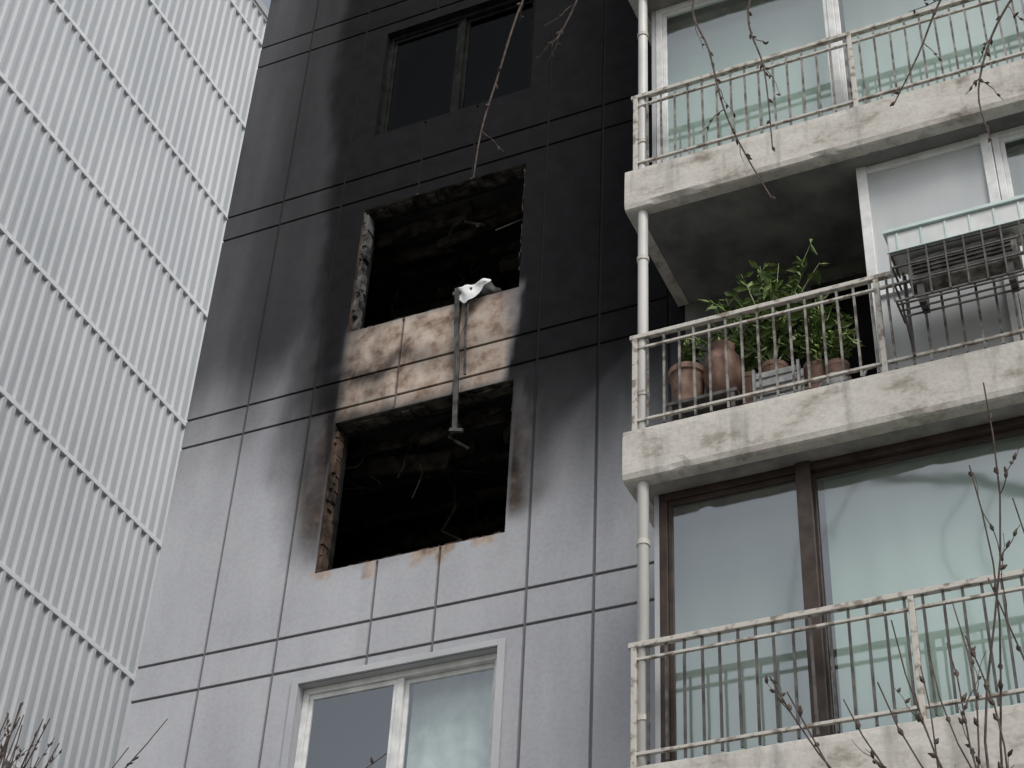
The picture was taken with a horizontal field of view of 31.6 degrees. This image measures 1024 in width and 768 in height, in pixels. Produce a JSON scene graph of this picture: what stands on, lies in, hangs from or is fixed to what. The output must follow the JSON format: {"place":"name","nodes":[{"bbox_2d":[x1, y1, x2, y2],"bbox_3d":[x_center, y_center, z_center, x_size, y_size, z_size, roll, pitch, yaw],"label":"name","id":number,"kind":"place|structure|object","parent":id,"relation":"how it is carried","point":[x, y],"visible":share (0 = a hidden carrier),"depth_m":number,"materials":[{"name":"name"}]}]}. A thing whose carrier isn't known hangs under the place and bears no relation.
{"place":"outdoors","nodes":[
{"label":"outdoors","id":0,"kind":"place"},
{"bbox_2d":[0,702,386,767],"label":"bare tree","id":1,"kind":"object","parent":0,"point":[3,749],"visible":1,"depth_m":11.37,"materials":[{"name":"brown plant"}]},
{"bbox_2d":[262,0,270,9],"label":"sky","id":2,"kind":"structure","parent":0,"point":[266,2],"materials":[{"name":"grey"}]},
{"bbox_2d":[473,0,1023,200],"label":"bare tree","id":3,"kind":"object","parent":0,"point":[747,155],"visible":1,"depth_m":10.71,"materials":[{"name":"brown plant"}]},
{"bbox_2d":[741,268,866,338],"bbox_3d":[2.444,-0.050,14.581,1.180,2.050,0.038,-14,-42,20],"label":"balcony door frame","id":4,"kind":"object","parent":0,"point":[810,286],"visible":0.2,"depth_m":15.13,"materials":[{"name":"metal"}]},
{"bbox_2d":[819,370,867,386],"bbox_3d":[2.389,0.033,13.115,0.392,0.275,0.198,0,-39,4],"label":"watering can","id":5,"kind":"object","parent":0,"point":[834,380],"visible":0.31,"depth_m":13.06,"materials":[{"name":"plastic"}]},
{"bbox_2d":[764,382,1023,767],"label":"bare tree","id":6,"kind":"object","parent":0,"point":[918,716],"visible":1,"depth_m":6.68,"materials":[{"name":"brown plant"}]},
{"label":"ground","id":7,"kind":"structure","parent":0,"visible":0},
{"bbox_2d":[254,0,268,17],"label":"body and parapet","id":8,"kind":"object","parent":7,"relation":"on","point":[262,7],"visible":0.12,"depth_m":42.13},
{"bbox_2d":[0,757,15,767],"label":"cladding row","id":9,"kind":"object","parent":8,"relation":"attached to","point":[6,765],"visible":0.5,"depth_m":27.67,"materials":[{"name":"grey metal"}]},
{"bbox_2d":[3,753,26,767],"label":"row flashing","id":10,"kind":"object","parent":9,"relation":"on","point":[18,764],"depth_m":27.78,"materials":[{"name":"white metal"}]},
{"bbox_2d":[0,570,133,767],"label":"cladding row","id":11,"kind":"object","parent":8,"relation":"attached to","point":[72,686],"visible":0.66,"depth_m":29.20,"materials":[{"name":"white metal"}]},
{"bbox_2d":[0,560,134,681],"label":"row flashing","id":12,"kind":"object","parent":11,"relation":"on","point":[59,614],"visible":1,"depth_m":29.82,"materials":[{"name":"white metal"}]},
{"bbox_2d":[0,395,160,675],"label":"cladding row","id":13,"kind":"object","parent":8,"relation":"attached to","point":[80,550],"visible":0.36,"depth_m":30.54,"materials":[{"name":"white metal"}]},
{"bbox_2d":[0,386,161,547],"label":"row flashing","id":14,"kind":"object","parent":13,"relation":"on","point":[11,400],"visible":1,"depth_m":31.18,"materials":[{"name":"grey metal"}]},
{"bbox_2d":[0,232,184,541],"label":"cladding row","id":15,"kind":"object","parent":8,"relation":"attached to","point":[75,387],"visible":0.31,"depth_m":31.88,"materials":[{"name":"grey metal"}]},
{"bbox_2d":[0,223,185,426],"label":"row flashing","id":16,"kind":"object","parent":15,"relation":"on","point":[62,293],"visible":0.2,"depth_m":32.48,"materials":[{"name":"white metal"}]},
{"bbox_2d":[0,80,206,421],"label":"cladding row","id":17,"kind":"object","parent":8,"relation":"attached to","point":[65,226],"visible":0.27,"depth_m":33.22,"materials":[{"name":"grey metal"}]},
{"bbox_2d":[0,71,207,317],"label":"row flashing","id":18,"kind":"object","parent":17,"relation":"on","point":[53,136],"visible":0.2,"depth_m":33.83,"materials":[{"name":"grey metal"}]},
{"bbox_2d":[0,0,226,312],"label":"cladding row","id":19,"kind":"object","parent":8,"relation":"attached to","point":[54,71],"visible":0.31,"depth_m":34.71,"materials":[{"name":"grey metal"}]},
{"bbox_2d":[51,0,227,218],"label":"row flashing","id":20,"kind":"object","parent":19,"relation":"on","point":[75,27],"visible":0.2,"depth_m":35.89,"materials":[{"name":"grey metal"}]},
{"bbox_2d":[58,0,244,213],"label":"cladding row","id":21,"kind":"object","parent":8,"relation":"attached to","point":[141,50],"visible":0.27,"depth_m":37.28,"materials":[{"name":"grey metal"}]},
{"bbox_2d":[148,0,245,128],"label":"row flashing","id":22,"kind":"object","parent":21,"relation":"on","point":[190,53],"visible":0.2,"depth_m":38.59,"materials":[{"name":"grey metal"}]},
{"bbox_2d":[154,0,261,123],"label":"cladding row","id":23,"kind":"object","parent":8,"relation":"attached to","point":[221,42],"visible":0.13,"depth_m":39.85,"materials":[{"name":"grey metal"}]},
{"bbox_2d":[230,0,262,45],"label":"row flashing","id":24,"kind":"object","parent":23,"relation":"on","point":[244,19],"visible":0.2,"depth_m":41.25,"materials":[{"name":"grey metal"}]},
{"bbox_2d":[233,0,265,41],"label":"cladding row","id":25,"kind":"object","parent":8,"relation":"attached to","point":[250,13],"visible":0.06,"depth_m":41.69,"materials":[{"name":"grey metal"}]},
{"bbox_2d":[252,0,266,22],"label":"row flashing","id":26,"kind":"object","parent":25,"relation":"on","point":[254,4],"depth_m":42.05,"materials":[{"name":"grey metal"}]},
{"bbox_2d":[117,0,685,767],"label":"gable wall","id":27,"kind":"structure","parent":7,"relation":"on","point":[251,616],"depth_m":16.48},
{"bbox_2d":[280,638,505,767],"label":"window surround","id":28,"kind":"object","parent":27,"relation":"attached to","point":[500,644],"visible":1,"depth_m":14.56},
{"bbox_2d":[289,647,496,767],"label":"window reveal","id":29,"kind":"object","parent":27,"relation":"attached to","point":[302,688],"depth_m":14.74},
{"bbox_2d":[294,653,496,767],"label":"gable window frame","id":30,"kind":"object","parent":29,"relation":"attached to","point":[401,682],"visible":0.75,"depth_m":14.62,"materials":[{"name":"white plastic"}]},
{"bbox_2d":[406,669,492,767],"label":"curtain","id":31,"kind":"object","parent":29,"relation":"hanging from","point":[450,722],"visible":0.8,"depth_m":14.50,"materials":[{"name":"white fabric"}]},
{"bbox_2d":[315,379,511,572],"bbox_3d":[-0.806,0.858,15.971,2.010,1.849,0.198,-14,-42,20],"label":"window reveal","id":32,"kind":"object","parent":27,"relation":"attached to","point":[326,502],"depth_m":16.32,"materials":[{"name":"concrete"}]},
{"bbox_2d":[317,408,511,572],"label":"charred frame remains","id":33,"kind":"object","parent":32,"relation":"on","point":[326,539],"visible":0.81,"depth_m":16.16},
{"bbox_2d":[327,393,512,569],"bbox_3d":[-0.778,0.902,16.015,1.790,1.639,0.040,-14,-42,20],"label":"burnt window frame","id":34,"kind":"object","parent":32,"relation":"attached to","point":[404,421],"visible":0.32,"depth_m":16.45,"materials":[{"name":"black metal"}]},
{"bbox_2d":[336,379,513,433],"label":"charred lintel","id":35,"kind":"structure","parent":32,"relation":"attached to","point":[492,391],"depth_m":16.47,"materials":[{"name":"black concrete"}]},
{"bbox_2d":[347,163,524,332],"bbox_3d":[-0.682,-1.277,17.703,2.010,1.849,0.198,-14,-42,20],"label":"window reveal","id":36,"kind":"object","parent":27,"relation":"attached to","point":[351,323],"depth_m":17.94,"materials":[{"name":"black concrete"}]},
{"bbox_2d":[351,169,525,331],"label":"charred frame remains","id":37,"kind":"object","parent":36,"relation":"on","point":[361,281],"visible":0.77,"depth_m":17.91,"materials":[{"name":"grey concrete"}]},
{"bbox_2d":[361,178,523,328],"bbox_3d":[-0.654,-1.233,17.748,1.790,1.639,0.040,-14,-42,20],"label":"burnt window frame","id":38,"kind":"object","parent":36,"relation":"attached to","point":[447,201],"visible":0.32,"depth_m":18.21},
{"bbox_2d":[364,163,525,219],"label":"charred lintel","id":39,"kind":"structure","parent":36,"relation":"attached to","point":[453,191],"depth_m":18.18,"materials":[{"name":"black concrete"}]},
{"bbox_2d":[374,0,506,135],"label":"window reveal","id":40,"kind":"object","parent":27,"relation":"attached to","point":[437,19],"depth_m":19.92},
{"bbox_2d":[378,0,534,133],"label":"gable window frame","id":41,"kind":"object","parent":40,"relation":"attached to","point":[463,22],"visible":0.63,"depth_m":19.72,"materials":[{"name":"black metal"}]},
{"bbox_2d":[387,3,532,131],"bbox_3d":[-0.550,-3.401,19.448,1.696,1.535,0.030,-14,-42,20],"label":"gable window glass","id":42,"kind":"object","parent":41,"relation":"in","point":[423,79],"visible":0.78,"depth_m":19.45,"materials":[{"name":"black glass"}]},
{"bbox_2d":[449,287,477,433],"bbox_3d":[-0.423,-0.143,16.516,0.244,1.788,0.404,-14,-42,20],"label":"hanging window rail","id":43,"kind":"object","parent":27,"relation":"attached to","point":[454,429],"visible":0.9,"depth_m":16.43,"materials":[{"name":"metal"}]},
{"bbox_2d":[459,278,501,302],"bbox_3d":[-0.307,-0.789,16.993,0.380,0.278,0.325,-14,-42,20],"label":"white cloth","id":44,"kind":"object","parent":43,"relation":"attached to","point":[483,286],"visible":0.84,"depth_m":16.92,"materials":[{"name":"white fabric"}]},
{"bbox_2d":[637,0,649,766],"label":"rain pipe","id":45,"kind":"object","parent":7,"relation":"on","point":[642,563],"visible":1,"depth_m":13.59,"materials":[{"name":"grey metal"}]},
{"bbox_2d":[636,30,650,723],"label":"pipe collars","id":46,"kind":"object","parent":45,"relation":"attached to","point":[639,541],"visible":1,"depth_m":13.66,"materials":[{"name":"paint"}]},
{"bbox_2d":[685,46,865,733],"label":"balcony wall","id":47,"kind":"structure","parent":7,"relation":"on","point":[695,311],"depth_m":15.28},
{"bbox_2d":[754,275,876,385],"bbox_3d":[2.466,-0.005,14.594,1.150,2.000,0.046,-14,-42,20],"label":"balcony door glass","id":48,"kind":"object","parent":47,"relation":"attached to","point":[865,328],"depth_m":14.80,"materials":[{"name":"black glass"}]},
{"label":"side walls and roof","id":49,"kind":"object","parent":7,"relation":"on","visible":0},
{"bbox_2d":[312,687,413,767],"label":"room interior","id":50,"kind":"object","parent":49,"relation":"attached to","point":[352,733],"visible":0.4,"depth_m":15.11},
{"bbox_2d":[306,398,512,767],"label":"burnt room","id":51,"kind":"object","parent":49,"relation":"in","point":[488,440],"visible":0.02,"depth_m":17.66,"materials":[{"name":"black"}]},
{"bbox_2d":[337,405,511,565],"bbox_3d":[-0.103,1.885,16.873,4.144,2.453,2.715,-14,-42,20],"label":"charred debris","id":52,"kind":"object","parent":51,"relation":"on","point":[412,468],"visible":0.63,"depth_m":17.31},
{"bbox_2d":[364,182,523,320],"bbox_3d":[-0.035,-0.184,18.622,4.600,2.569,2.900,-14,-42,20],"label":"burnt room","id":53,"kind":"object","parent":49,"relation":"in","point":[379,302],"visible":0.01,"depth_m":19.10,"materials":[{"name":"black"}]},
{"bbox_2d":[363,199,522,327],"bbox_3d":[-0.051,-0.245,18.622,4.000,2.462,2.745,-14,-42,20],"label":"charred debris","id":54,"kind":"object","parent":53,"relation":"in","point":[426,301],"visible":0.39,"depth_m":18.89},
{"bbox_3d":[6.561,-4.691,15.305,11.456,0.270,1.226,-14,-42,20],"label":"balcony slab","id":55,"kind":"object","parent":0,"visible":0},
{"bbox_2d":[628,0,637,4],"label":"balcony slab edge","id":56,"kind":"object","parent":55,"relation":"attached to","point":[632,2],"visible":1,"depth_m":16.68,"materials":[{"name":"concrete"}]},
{"bbox_3d":[6.064,3.848,8.376,11.456,0.270,1.226,-14,-42,20],"label":"balcony slab","id":57,"kind":"object","parent":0,"visible":0},
{"bbox_3d":[6.056,2.602,8.904,11.270,2.323,0.090,-14,-42,20],"label":"balcony window frame","id":58,"kind":"object","parent":57,"relation":"on","visible":0},
{"bbox_3d":[6.190,1.897,9.991,11.454,0.142,1.170,-14,-42,20],"label":"balcony underside","id":59,"kind":"object","parent":58,"relation":"on","visible":0},
{"bbox_3d":[6.188,1.714,10.108,11.456,0.270,1.226,-14,-42,20],"label":"balcony slab","id":60,"kind":"object","parent":59,"relation":"on","visible":0},
{"bbox_2d":[654,495,677,763],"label":"balcony side panel","id":61,"kind":"structure","parent":60,"relation":"on","point":[657,627],"depth_m":12.63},
{"bbox_2d":[628,569,1023,767],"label":"railing rails","id":62,"kind":"object","parent":60,"relation":"on","point":[910,596],"visible":0.98,"depth_m":11.67,"materials":[{"name":"beige metal"}]},
{"bbox_2d":[647,576,1023,763],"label":"railing bars","id":63,"kind":"object","parent":62,"relation":"attached to","point":[814,676],"visible":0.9,"depth_m":11.57,"materials":[{"name":"beige metal"}]},
{"bbox_2d":[633,703,1023,767],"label":"balcony slab edge","id":64,"kind":"object","parent":60,"relation":"attached to","point":[890,747],"visible":0.87,"depth_m":11.00,"materials":[{"name":"concrete"}]},
{"bbox_2d":[659,416,1023,762],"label":"balcony window frame","id":65,"kind":"object","parent":60,"relation":"on","point":[917,448],"visible":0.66,"depth_m":12.66,"materials":[{"name":"brown metal"}]},
{"bbox_2d":[795,461,829,737],"bbox_3d":[2.015,1.462,12.160,0.110,2.321,0.025,-14,-42,20],"label":"window post","id":66,"kind":"object","parent":65,"relation":"attached to","point":[809,567],"depth_m":12.24,"materials":[{"name":"brown metal"}]},
{"bbox_2d":[649,403,1023,543],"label":"balcony soffit","id":67,"kind":"structure","parent":65,"relation":"on","point":[870,442],"depth_m":12.93,"materials":[{"name":"grey concrete"}]},
{"bbox_2d":[624,482,653,527],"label":"slab end","id":68,"kind":"structure","parent":67,"relation":"on","point":[633,492],"depth_m":13.36,"materials":[{"name":"concrete"}]},
{"bbox_2d":[675,492,811,759],"bbox_3d":[1.623,1.788,12.592,1.020,2.325,0.015,-14,-42,20],"label":"curtain","id":69,"kind":"object","parent":67,"relation":"hanging from","point":[737,563],"visible":0.83,"depth_m":12.75,"materials":[{"name":"white fabric"}]},
{"bbox_2d":[823,437,1023,732],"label":"curtain","id":70,"kind":"object","parent":67,"relation":"hanging from","point":[907,526],"visible":0.7,"depth_m":12.26,"materials":[{"name":"fabric"}]},
{"bbox_3d":[6.312,-0.421,11.841,11.456,0.270,1.226,-14,-42,20],"label":"balcony slab","id":71,"kind":"object","parent":67,"relation":"on","visible":0},
{"bbox_2d":[666,387,743,421],"bbox_3d":[1.448,0.265,13.480,0.560,0.290,0.240,-14,-42,20],"label":"plant stand","id":72,"kind":"object","parent":71,"relation":"on","point":[701,399],"visible":0.33,"depth_m":13.51,"materials":[{"name":"paint"}]},
{"bbox_2d":[668,361,704,400],"bbox_3d":[1.335,0.053,13.727,0.300,0.340,0.300,-14,-42,20],"label":"flower pot","id":73,"kind":"object","parent":72,"relation":"on","point":[687,389],"visible":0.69,"depth_m":13.67,"materials":[{"name":"ceramic"}]},
{"bbox_2d":[677,337,713,364],"bbox_3d":[1.402,-0.149,13.870,0.327,0.580,0.213,-14,-42,20],"label":"potted plant","id":74,"kind":"object","parent":73,"relation":"in","point":[687,350],"visible":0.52,"depth_m":13.95,"materials":[{"name":"green plant"}]},
{"bbox_2d":[703,339,741,392],"bbox_3d":[1.598,-0.079,13.697,0.310,0.530,0.310,-14,-42,20],"label":"clay jar","id":75,"kind":"object","parent":72,"relation":"on","point":[719,366],"visible":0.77,"depth_m":13.58,"materials":[{"name":"brown ceramic"}]},
{"bbox_2d":[752,359,804,401],"bbox_3d":[1.959,0.054,13.287,0.360,0.420,0.120,-14,-42,20],"label":"storage crate","id":76,"kind":"object","parent":71,"relation":"on","point":[785,377],"visible":0.47,"depth_m":13.32,"materials":[{"name":"plastic"}]},
{"bbox_2d":[746,376,851,403],"bbox_3d":[2.060,0.267,13.486,1.050,0.350,0.250,-14,-42,20],"label":"plant bench","id":77,"kind":"object","parent":71,"relation":"on","point":[806,388],"visible":0.01,"depth_m":13.42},
{"bbox_2d":[704,275,796,399],"bbox_3d":[1.885,-0.277,14.038,0.879,1.173,0.366,-14,-42,20],"label":"potted plant","id":78,"kind":"object","parent":77,"relation":"on","point":[750,363],"visible":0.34,"depth_m":14.01,"materials":[{"name":"green plant"}]},
{"bbox_2d":[697,239,835,385],"bbox_3d":[1.950,-0.452,13.893,1.020,1.368,0.494,-14,-42,20],"label":"potted plant","id":79,"kind":"object","parent":77,"relation":"on","point":[768,280],"visible":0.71,"depth_m":13.90,"materials":[{"name":"green plant"}]},
{"bbox_2d":[792,294,854,385],"bbox_3d":[2.369,-0.340,13.809,0.535,1.026,0.282,-14,-42,20],"label":"potted plant","id":80,"kind":"object","parent":77,"relation":"on","point":[814,319],"visible":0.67,"depth_m":13.82,"materials":[{"name":"green plant"}]},
{"bbox_2d":[810,327,864,375],"bbox_3d":[2.411,-0.201,13.498,0.448,0.623,0.265,-14,-42,20],"label":"potted plant","id":81,"kind":"object","parent":77,"relation":"on","point":[834,352],"visible":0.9,"depth_m":13.51,"materials":[{"name":"green plant"}]},
{"bbox_2d":[622,340,1023,488],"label":"balcony slab edge","id":82,"kind":"object","parent":71,"relation":"attached to","point":[951,387],"visible":1,"depth_m":12.75,"materials":[{"name":"concrete"}]},
{"bbox_2d":[630,241,1023,430],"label":"railing rails","id":83,"kind":"object","parent":71,"relation":"on","point":[885,362],"visible":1,"depth_m":13.44,"materials":[{"name":"grey metal"}]},
{"bbox_2d":[646,273,1022,426],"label":"railing bars","id":84,"kind":"object","parent":83,"relation":"attached to","point":[807,348],"visible":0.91,"depth_m":13.29,"materials":[{"name":"grey metal"}]},
{"bbox_2d":[888,220,1023,356],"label":"balcony rack","id":85,"kind":"object","parent":83,"relation":"attached to","point":[909,326],"visible":1,"depth_m":12.76,"materials":[{"name":"metal"}]},
{"bbox_2d":[882,194,1023,271],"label":"planter box","id":86,"kind":"object","parent":85,"relation":"on","point":[987,216],"visible":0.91,"depth_m":12.96,"materials":[{"name":"white plastic"}]},
{"bbox_2d":[906,232,1023,313],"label":"air conditioner unit","id":87,"kind":"object","parent":85,"relation":"attached to","point":[977,272],"visible":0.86,"depth_m":12.81,"materials":[{"name":"grey paint"}]},
{"bbox_2d":[856,133,1023,373],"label":"open balcony frame","id":88,"kind":"object","parent":71,"relation":"on","point":[993,186],"visible":0.4,"depth_m":13.95,"materials":[{"name":"white metal"}]},
{"bbox_2d":[867,145,1013,370],"bbox_3d":[3.184,-0.907,13.530,0.900,2.185,0.010,-14,-42,20],"label":"frosted panel","id":89,"kind":"object","parent":88,"relation":"attached to","point":[948,183],"visible":0.36,"depth_m":13.80,"materials":[{"name":"white glass"}]},
{"bbox_2d":[990,125,1023,322],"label":"balcony window frame","id":90,"kind":"object","parent":71,"relation":"on","point":[1000,139],"visible":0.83,"depth_m":13.85,"materials":[{"name":"white plastic"}]},
{"bbox_2d":[648,111,1023,303],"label":"balcony soffit","id":91,"kind":"structure","parent":90,"relation":"on","point":[710,247],"depth_m":14.97,"materials":[{"name":"grey concrete"}]},
{"bbox_2d":[630,218,688,306],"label":"slab end","id":92,"kind":"structure","parent":91,"relation":"on","point":[666,274],"depth_m":15.43,"materials":[{"name":"concrete"}]},
{"bbox_2d":[1007,147,1023,195],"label":"curtain","id":93,"kind":"object","parent":91,"relation":"hanging from","point":[1016,162],"visible":0.41,"depth_m":14.06,"materials":[{"name":"fabric"}]},
{"bbox_3d":[6.437,-2.556,13.573,11.456,0.270,1.226,-14,-42,20],"label":"balcony slab","id":94,"kind":"object","parent":91,"relation":"on","visible":0},
{"bbox_2d":[652,11,656,164],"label":"balcony side panel","id":95,"kind":"structure","parent":94,"relation":"on","point":[654,131],"depth_m":16.09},
{"bbox_2d":[624,59,1023,218],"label":"balcony slab edge","id":96,"kind":"object","parent":94,"relation":"attached to","point":[907,117],"visible":0.96,"depth_m":14.41,"materials":[{"name":"concrete"}]},
{"bbox_2d":[631,0,1023,169],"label":"railing rails","id":97,"kind":"object","parent":94,"relation":"on","point":[849,43],"visible":1,"depth_m":15.04,"materials":[{"name":"grey metal"}]},
{"bbox_2d":[646,0,1023,165],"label":"railing bars","id":98,"kind":"object","parent":97,"relation":"attached to","point":[818,83],"visible":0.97,"depth_m":14.91,"materials":[{"name":"grey metal"}]},
{"bbox_2d":[656,0,1023,162],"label":"balcony window frame","id":99,"kind":"object","parent":94,"relation":"on","point":[832,22],"visible":0.27,"depth_m":15.78,"materials":[{"name":"white metal"}]},
{"bbox_2d":[647,0,846,42],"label":"balcony soffit","id":100,"kind":"structure","parent":99,"relation":"on","point":[701,14],"depth_m":16.72,"materials":[{"name":"grey concrete"}]},
{"bbox_2d":[631,3,651,46],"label":"slab end","id":101,"kind":"structure","parent":100,"relation":"on","point":[635,8],"depth_m":16.87,"materials":[{"name":"concrete"}]},
{"bbox_2d":[667,0,832,159],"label":"curtain","id":102,"kind":"object","parent":100,"relation":"hanging from","point":[781,25],"visible":0.45,"depth_m":16.15,"materials":[{"name":"fabric"}]},
{"bbox_2d":[842,0,1023,105],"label":"curtain","id":103,"kind":"object","parent":100,"relation":"hanging from","point":[859,13],"visible":0.37,"depth_m":15.35,"materials":[{"name":"fabric"}]}
]}

